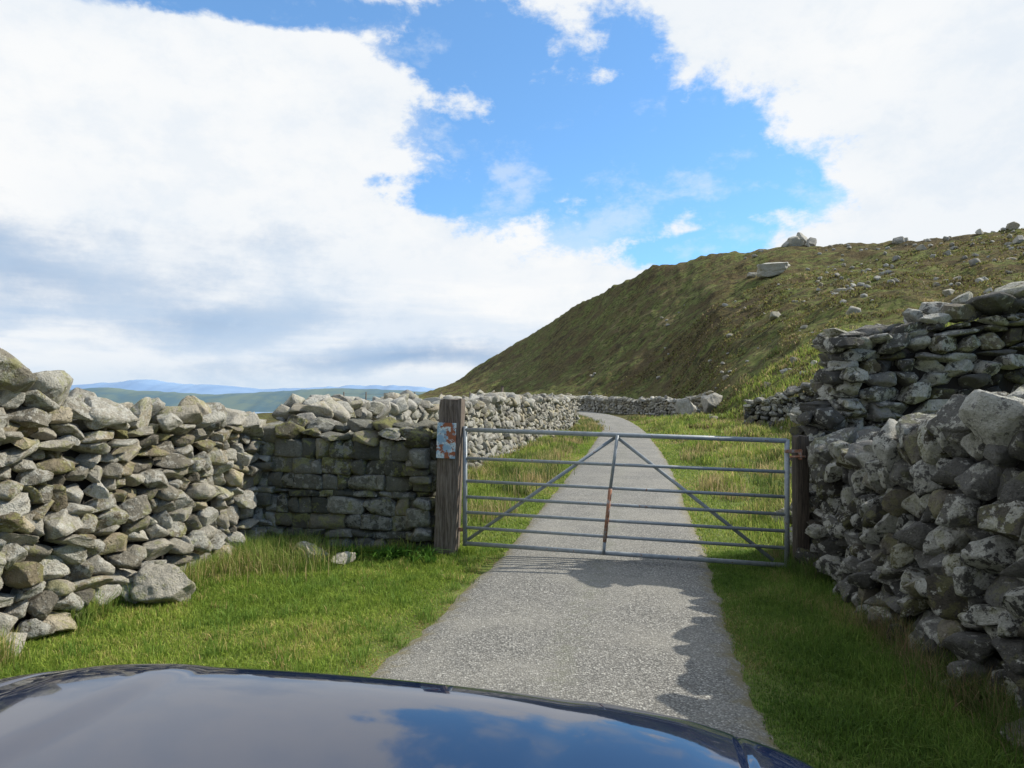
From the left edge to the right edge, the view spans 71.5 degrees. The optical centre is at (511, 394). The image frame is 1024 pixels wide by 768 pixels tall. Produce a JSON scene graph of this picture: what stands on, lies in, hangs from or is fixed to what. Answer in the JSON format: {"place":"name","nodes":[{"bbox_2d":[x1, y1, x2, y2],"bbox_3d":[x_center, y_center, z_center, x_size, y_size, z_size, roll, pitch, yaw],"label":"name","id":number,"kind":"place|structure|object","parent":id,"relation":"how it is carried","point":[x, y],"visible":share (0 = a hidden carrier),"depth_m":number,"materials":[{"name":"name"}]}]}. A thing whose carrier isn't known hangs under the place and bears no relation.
{"place":"outdoors","nodes":[
{"label":"outdoors","id":0,"kind":"place"},
{"bbox_2d":[69,387,425,411],"bbox_3d":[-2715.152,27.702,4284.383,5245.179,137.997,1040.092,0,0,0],"label":"distant hills","id":1,"kind":"structure","parent":0,"point":[262,402],"depth_m":4062.46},
{"bbox_2d":[70,379,434,394],"bbox_3d":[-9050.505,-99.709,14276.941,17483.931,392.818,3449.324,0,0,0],"label":"distant hills","id":2,"kind":"structure","parent":0,"point":[147,385],"depth_m":13599.70,"materials":[{"name":"blue"}]},
{"bbox_2d":[0,0,1023,388],"label":"sky","id":3,"kind":"structure","parent":0,"point":[259,194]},
{"bbox_2d":[3,228,1023,767],"bbox_3d":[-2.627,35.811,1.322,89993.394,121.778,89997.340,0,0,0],"label":"ground","id":4,"kind":"structure","parent":0,"point":[611,338],"depth_m":85.78,"materials":[{"name":"green plant"}]},
{"bbox_2d":[0,348,280,654],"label":"dry stone wall","id":5,"kind":"structure","parent":4,"relation":"on","point":[96,492],"depth_m":5.49,"materials":[{"name":"grey stone"}]},
{"bbox_2d":[130,563,195,604],"bbox_3d":[-2.808,1.560,5.738,0.475,0.370,0.338,0,0,-27],"label":"boulder","id":6,"kind":"object","parent":4,"relation":"on","point":[159,583],"visible":0.91,"depth_m":5.66,"materials":[{"name":"stone"}]},
{"bbox_2d":[294,541,327,564],"bbox_3d":[-2.034,1.599,7.186,0.270,0.260,0.296,0,0,35],"label":"boulder","id":7,"kind":"object","parent":4,"relation":"on","point":[307,547],"visible":0.39,"depth_m":7.09,"materials":[{"name":"stone"}]},
{"bbox_2d":[333,551,355,565],"bbox_3d":[-1.679,1.646,7.100,0.205,0.150,0.271,0,0,0],"label":"boulder","id":8,"kind":"object","parent":4,"relation":"on","point":[341,557],"visible":0.79,"depth_m":7.06,"materials":[{"name":"stone"}]},
{"bbox_2d":[252,414,437,549],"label":"mortared stone wall","id":9,"kind":"structure","parent":4,"relation":"on","point":[369,481],"depth_m":7.66,"materials":[{"name":"grey stone"}]},
{"bbox_2d":[343,392,470,399],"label":"wire fence","id":10,"kind":"object","parent":4,"relation":"on","point":[414,393],"visible":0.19,"depth_m":63.35,"materials":[{"name":"grey metal"}]},
{"bbox_2d":[272,390,580,469],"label":"dry stone wall","id":11,"kind":"structure","parent":4,"relation":"on","point":[512,410],"depth_m":15.77,"materials":[{"name":"grey stone"}]},
{"bbox_2d":[433,398,464,555],"bbox_3d":[-0.667,0.921,7.560,0.332,1.758,0.259,0,0,0],"label":"gate post","id":12,"kind":"object","parent":4,"relation":"on","point":[448,502],"visible":0.83,"depth_m":7.44,"materials":[{"name":"brown wood"}]},
{"bbox_2d":[436,422,455,458],"bbox_3d":[-0.685,0.480,7.404,0.214,0.378,0.020,0,0,7],"label":"metal sign plate","id":13,"kind":"object","parent":12,"relation":"attached to","point":[446,439],"visible":1,"depth_m":7.40,"materials":[{"name":"blue metal"}]},
{"bbox_2d":[458,426,805,567],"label":"field gate","id":14,"kind":"structure","parent":12,"relation":"attached to","point":[706,508],"depth_m":7.08,"materials":[{"name":"metal"}]},
{"bbox_2d":[0,228,1023,767],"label":"grass","id":15,"kind":"structure","parent":4,"relation":"on","point":[898,678],"depth_m":5.44,"materials":[{"name":"green plant"}]},
{"bbox_2d":[577,390,712,415],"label":"dry stone wall","id":16,"kind":"structure","parent":4,"relation":"on","point":[665,405],"depth_m":58.16,"materials":[{"name":"grey stone"}]},
{"bbox_2d":[676,398,699,414],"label":"boulder","id":17,"kind":"object","parent":4,"relation":"on","point":[684,405],"visible":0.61,"depth_m":46.15,"materials":[{"name":"grey stone"}]},
{"bbox_2d":[701,393,722,413],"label":"boulder","id":18,"kind":"object","parent":4,"relation":"on","point":[710,402],"visible":0.88,"depth_m":46.72,"materials":[{"name":"grey stone"}]},
{"bbox_2d":[756,262,789,277],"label":"boulder","id":19,"kind":"object","parent":4,"relation":"on","point":[768,270],"visible":0.9,"depth_m":92.19,"materials":[{"name":"grey stone"}]},
{"bbox_2d":[742,379,815,426],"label":"dry stone wall","id":20,"kind":"structure","parent":4,"relation":"on","point":[778,406],"depth_m":26.58,"materials":[{"name":"grey stone"}]},
{"bbox_2d":[792,435,809,567],"bbox_3d":[2.745,1.093,6.760,0.132,1.413,0.144,0,0,0],"label":"gate post","id":21,"kind":"object","parent":4,"relation":"on","point":[800,501],"visible":0.74,"depth_m":6.69,"materials":[{"name":"brown wood"}]},
{"bbox_2d":[588,221,1023,428],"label":"hillside rocks","id":22,"kind":"object","parent":4,"relation":"on","point":[799,239],"visible":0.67,"depth_m":79.62,"materials":[{"name":"grey stone"}]},
{"bbox_2d":[789,281,1023,546],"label":"dry stone wall","id":23,"kind":"structure","parent":4,"relation":"on","point":[872,376],"depth_m":6.86,"materials":[{"name":"grey stone"}]},
{"bbox_2d":[794,386,1023,750],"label":"dry stone wall","id":24,"kind":"structure","parent":4,"relation":"on","point":[919,516],"depth_m":4.41,"materials":[{"name":"grey stone"}]},
{"bbox_2d":[370,411,782,751],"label":"road","id":25,"kind":"structure","parent":0,"point":[648,634],"depth_m":5.22,"materials":[{"name":"grey asphalt"}]},
{"bbox_2d":[0,664,813,767],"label":"car","id":26,"kind":"object","parent":25,"relation":"on","point":[153,716],"visible":1,"depth_m":1.38,"materials":[{"name":"black paint"}]},
{"bbox_2d":[771,508,791,524],"bbox_3d":[3.472,1.565,8.980,0.306,0.300,0.296,0,0,-35],"label":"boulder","id":27,"kind":"object","parent":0,"point":[780,517],"visible":0.28,"depth_m":8.96,"materials":[{"name":"stone"}]}
]}

